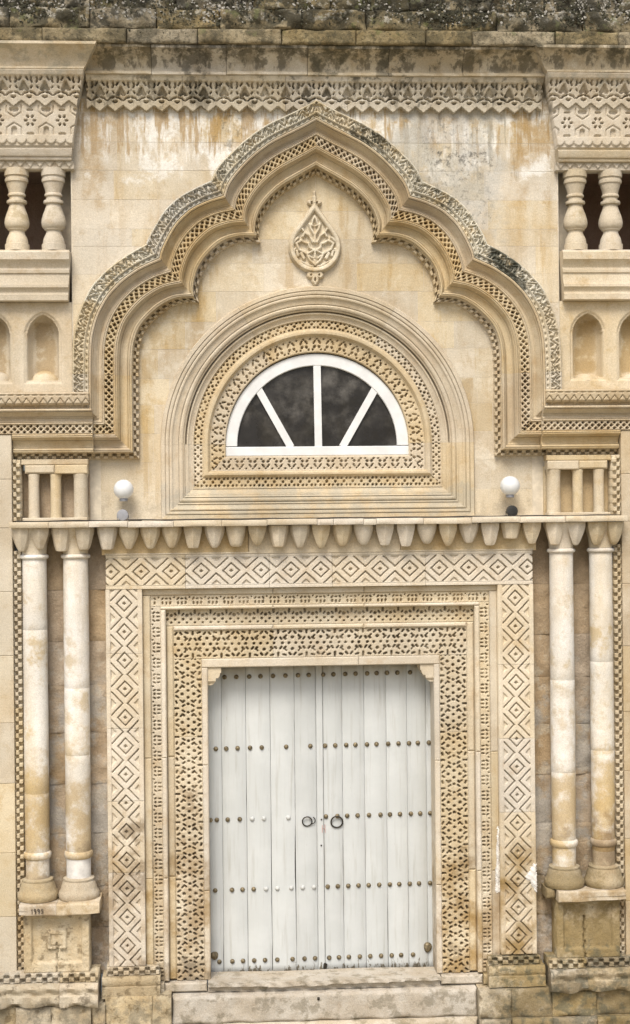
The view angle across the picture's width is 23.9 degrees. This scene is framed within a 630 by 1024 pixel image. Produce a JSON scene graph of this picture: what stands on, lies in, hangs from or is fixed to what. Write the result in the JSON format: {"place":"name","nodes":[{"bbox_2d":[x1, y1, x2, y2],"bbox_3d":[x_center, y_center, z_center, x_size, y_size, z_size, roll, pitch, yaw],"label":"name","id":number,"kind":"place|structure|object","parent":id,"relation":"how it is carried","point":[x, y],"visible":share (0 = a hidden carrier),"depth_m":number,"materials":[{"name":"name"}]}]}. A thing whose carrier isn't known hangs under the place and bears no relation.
{"place":"outdoors","nodes":[
{"label":"outdoors","id":0,"kind":"place"},
{"bbox_2d":[58,172,567,521],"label":"tympanum wall","id":1,"kind":"structure","parent":0,"point":[233,277],"depth_m":13.22,"materials":[{"name":"stone"}]},
{"bbox_2d":[114,479,133,501],"bbox_3d":[-1.671,-0.188,13.016,0.174,0.192,0.234,-1,0,-3],"label":"globe lamp","id":2,"kind":"object","parent":1,"relation":"attached to","point":[123,489],"visible":1,"depth_m":12.93,"materials":[{"name":"white glass"}]},
{"bbox_2d":[288,191,340,285],"bbox_3d":[-0.002,-2.425,13.197,0.468,0.848,0.071,-1,0,-3],"label":"pendant medallion","id":3,"kind":"object","parent":1,"relation":"attached to","point":[314,247],"visible":1,"depth_m":13.18,"materials":[{"name":"stone"}]},
{"bbox_2d":[161,286,474,518],"bbox_3d":[0.020,-0.973,13.283,2.784,2.056,0.200,-1,0,-3],"label":"fanlight surround","id":4,"kind":"object","parent":1,"relation":"attached to","point":[397,352],"visible":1,"depth_m":13.25,"materials":[{"name":"stone"}]},
{"bbox_2d":[226,353,408,455],"bbox_3d":[0.014,-0.969,13.392,1.670,0.960,0.142,-1,0,-3],"label":"fanlight window","id":5,"kind":"structure","parent":4,"relation":"attached to","point":[316,404],"depth_m":13.35,"materials":[{"name":"black glass"}]},
{"bbox_2d":[500,476,519,497],"bbox_3d":[1.725,-0.223,13.210,0.174,0.192,0.234,-1,0,-3],"label":"globe lamp","id":6,"kind":"object","parent":1,"relation":"attached to","point":[509,486],"visible":1,"depth_m":13.12,"materials":[{"name":"white glass"}]},
{"bbox_2d":[71,71,559,344],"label":"portal wall","id":7,"kind":"structure","parent":0,"point":[137,172],"depth_m":12.99,"materials":[{"name":"stone"}]},
{"bbox_2d":[85,44,544,114],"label":"cornice","id":8,"kind":"structure","parent":7,"relation":"attached to","point":[146,78],"depth_m":12.88,"materials":[{"name":"stone"}]},
{"bbox_2d":[0,0,629,46],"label":"parapet","id":9,"kind":"structure","parent":8,"relation":"on","point":[481,23],"depth_m":12.71,"materials":[{"name":"stone"}]},
{"bbox_2d":[72,100,561,458],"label":"lobed arch","id":10,"kind":"structure","parent":7,"relation":"attached to","point":[498,295],"depth_m":13.04,"materials":[{"name":"stone"}]},
{"bbox_2d":[503,505,517,515],"bbox_3d":[1.669,-0.007,13.059,0.216,0.103,0.105,-1,0,-3],"label":"floodlight","id":11,"kind":"object","parent":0,"point":[511,510],"visible":0.94,"depth_m":13.01,"materials":[{"name":"grey metal"}]},
{"label":"courtyard ground","id":12,"kind":"structure","parent":0,"visible":0},
{"bbox_2d":[0,990,172,1023],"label":"foundation course","id":13,"kind":"object","parent":12,"relation":"on","point":[157,1009],"visible":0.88,"depth_m":12.79,"materials":[{"name":"stone"}]},
{"bbox_2d":[0,892,102,1009],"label":"pedestal","id":14,"kind":"object","parent":13,"relation":"on","point":[60,970],"visible":1,"depth_m":12.77,"materials":[{"name":"stone"}]},
{"bbox_2d":[0,435,17,971],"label":"pilaster","id":15,"kind":"object","parent":14,"relation":"on","point":[8,906],"visible":0.72,"depth_m":12.82,"materials":[{"name":"stone"}]},
{"bbox_2d":[12,460,25,969],"bbox_3d":[-2.567,1.798,12.984,0.063,4.500,0.260,-1,0,-3],"label":"checker border","id":16,"kind":"object","parent":14,"relation":"on","point":[17,474],"visible":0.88,"depth_m":12.88,"materials":[{"name":"stone"}]},
{"bbox_2d":[17,528,58,903],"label":"column","id":17,"kind":"structure","parent":14,"relation":"on","point":[38,885],"depth_m":12.79,"materials":[{"name":"stone"}]},
{"bbox_2d":[58,528,99,901],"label":"column","id":18,"kind":"structure","parent":14,"relation":"on","point":[79,883],"depth_m":12.81,"materials":[{"name":"stone"}]},
{"bbox_2d":[102,549,545,998],"bbox_3d":[0.067,2.255,13.043,3.860,3.831,0.261,-1,0,-3],"label":"diamond frame","id":19,"kind":"object","parent":13,"relation":"on","point":[516,962],"visible":1,"depth_m":13.00,"materials":[{"name":"stone"}]},
{"bbox_2d":[47,527,108,973],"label":"wall","id":20,"kind":"structure","parent":19,"relation":"attached to","point":[98,727],"depth_m":13.04,"materials":[{"name":"beige stone"}]},
{"bbox_2d":[9,515,627,554],"bbox_3d":[0.050,0.205,13.003,5.330,0.299,0.442,-1,0,-3],"label":"hanging cup ledge","id":21,"kind":"object","parent":19,"relation":"on","point":[302,535],"visible":0.98,"depth_m":12.90,"materials":[{"name":"stone"}]},
{"bbox_2d":[21,459,89,520],"bbox_3d":[-2.266,-0.188,13.012,0.582,0.541,0.240,-1,0,-3],"label":"blind colonnade","id":22,"kind":"object","parent":21,"relation":"on","point":[56,489],"visible":0.98,"depth_m":12.94,"materials":[{"name":"stone"}]},
{"bbox_2d":[0,392,138,459],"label":"string course","id":23,"kind":"object","parent":22,"relation":"on","point":[53,425],"visible":0.98,"depth_m":12.85,"materials":[{"name":"stone"}]},
{"bbox_2d":[0,302,71,392],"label":"niche wall","id":24,"kind":"structure","parent":23,"relation":"on","point":[35,346],"depth_m":12.90,"materials":[{"name":"stone"}]},
{"bbox_2d":[0,40,96,302],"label":"balcony","id":25,"kind":"structure","parent":24,"relation":"on","point":[42,84],"depth_m":12.77,"materials":[{"name":"stone"}]},
{"bbox_2d":[117,509,141,520],"bbox_3d":[-1.606,0.027,12.872,0.216,0.103,0.105,-1,0,-3],"label":"floodlight","id":26,"kind":"object","parent":21,"relation":"on","point":[122,514],"visible":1,"depth_m":12.82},
{"bbox_2d":[15,514,614,521],"bbox_3d":[0.042,0.054,12.903,5.220,0.017,0.050,-1,0,-3],"label":"ledge cable","id":27,"kind":"object","parent":21,"relation":"on","point":[310,518],"visible":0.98,"depth_m":12.89,"materials":[{"name":"black rubber"}]},
{"bbox_2d":[543,455,610,514],"bbox_3d":[2.338,-0.236,13.275,0.582,0.541,0.240,-1,0,-3],"label":"blind colonnade","id":28,"kind":"object","parent":21,"relation":"on","point":[575,484],"visible":0.98,"depth_m":13.21,"materials":[{"name":"stone"}]},
{"bbox_2d":[496,389,629,455],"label":"string course","id":29,"kind":"object","parent":28,"relation":"on","point":[579,421],"visible":0.98,"depth_m":13.12,"materials":[{"name":"stone"}]},
{"bbox_2d":[559,301,629,388],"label":"niche wall","id":30,"kind":"structure","parent":29,"relation":"on","point":[595,343],"depth_m":13.18,"materials":[{"name":"stone"}]},
{"bbox_2d":[142,585,499,991],"bbox_3d":[0.057,2.416,13.248,3.112,3.520,0.470,-1,0,-3],"label":"door surround","id":31,"kind":"object","parent":19,"relation":"attached to","point":[442,637],"visible":1,"depth_m":13.11,"materials":[{"name":"stone"}]},
{"bbox_2d":[208,666,325,971],"bbox_3d":[-0.442,2.746,13.353,1.070,2.781,0.094,-1,0,-3],"label":"door leaf","id":32,"kind":"object","parent":31,"relation":"attached to","point":[267,828],"visible":0.94,"depth_m":13.34,"materials":[{"name":"white paint"}]},
{"bbox_2d":[321,664,433,968],"bbox_3d":[0.567,2.736,13.410,1.030,2.781,0.095,-1,0,-3],"label":"door leaf","id":33,"kind":"object","parent":31,"relation":"attached to","point":[377,813],"visible":0.95,"depth_m":13.39,"materials":[{"name":"white paint"}]},
{"bbox_2d":[532,521,608,960],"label":"wall","id":34,"kind":"structure","parent":19,"relation":"attached to","point":[541,618],"depth_m":13.28,"materials":[{"name":"beige stone"}]},
{"bbox_2d":[172,983,477,1023],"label":"entrance step","id":35,"kind":"object","parent":12,"relation":"on","point":[449,1004],"visible":0.98,"depth_m":12.97,"materials":[{"name":"stone"}]},
{"bbox_2d":[208,967,440,991],"bbox_3d":[0.076,4.139,13.218,2.040,0.101,0.450,-1,0,-3],"label":"door sill","id":36,"kind":"structure","parent":35,"relation":"on","point":[272,980],"depth_m":13.08,"materials":[{"name":"stone"}]},
{"bbox_2d":[474,983,629,1023],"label":"foundation course","id":37,"kind":"object","parent":12,"relation":"on","point":[525,1005],"visible":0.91,"depth_m":13.00,"materials":[{"name":"stone"}]},
{"bbox_2d":[541,883,629,993],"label":"pedestal","id":38,"kind":"object","parent":37,"relation":"on","point":[585,954],"visible":0.99,"depth_m":13.04,"materials":[{"name":"stone"}]},
{"bbox_2d":[542,522,584,889],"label":"column","id":39,"kind":"structure","parent":38,"relation":"on","point":[564,872],"depth_m":13.05,"materials":[{"name":"stone"}]},
{"bbox_2d":[584,522,623,888],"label":"column","id":40,"kind":"structure","parent":38,"relation":"on","point":[603,871],"depth_m":13.07,"materials":[{"name":"stone"}]},
{"bbox_2d":[607,455,624,953],"bbox_3d":[2.681,1.743,13.283,0.063,4.500,0.260,-1,0,-3],"label":"checker border","id":41,"kind":"object","parent":38,"relation":"on","point":[614,491],"visible":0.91,"depth_m":13.18,"materials":[{"name":"stone"}]},
{"bbox_2d":[613,430,629,953],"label":"pilaster","id":42,"kind":"object","parent":38,"relation":"on","point":[623,450],"visible":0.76,"depth_m":13.13,"materials":[{"name":"stone"}]},
{"bbox_3d":[4.865,0.428,13.428,3.536,8.764,0.342,-1,0,-3],"label":"flank wall","id":43,"kind":"object","parent":12,"relation":"on","visible":0},
{"bbox_2d":[534,44,629,300],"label":"balcony","id":44,"kind":"structure","parent":43,"relation":"attached to","point":[586,90],"depth_m":13.04,"materials":[{"name":"stone"}]}
]}

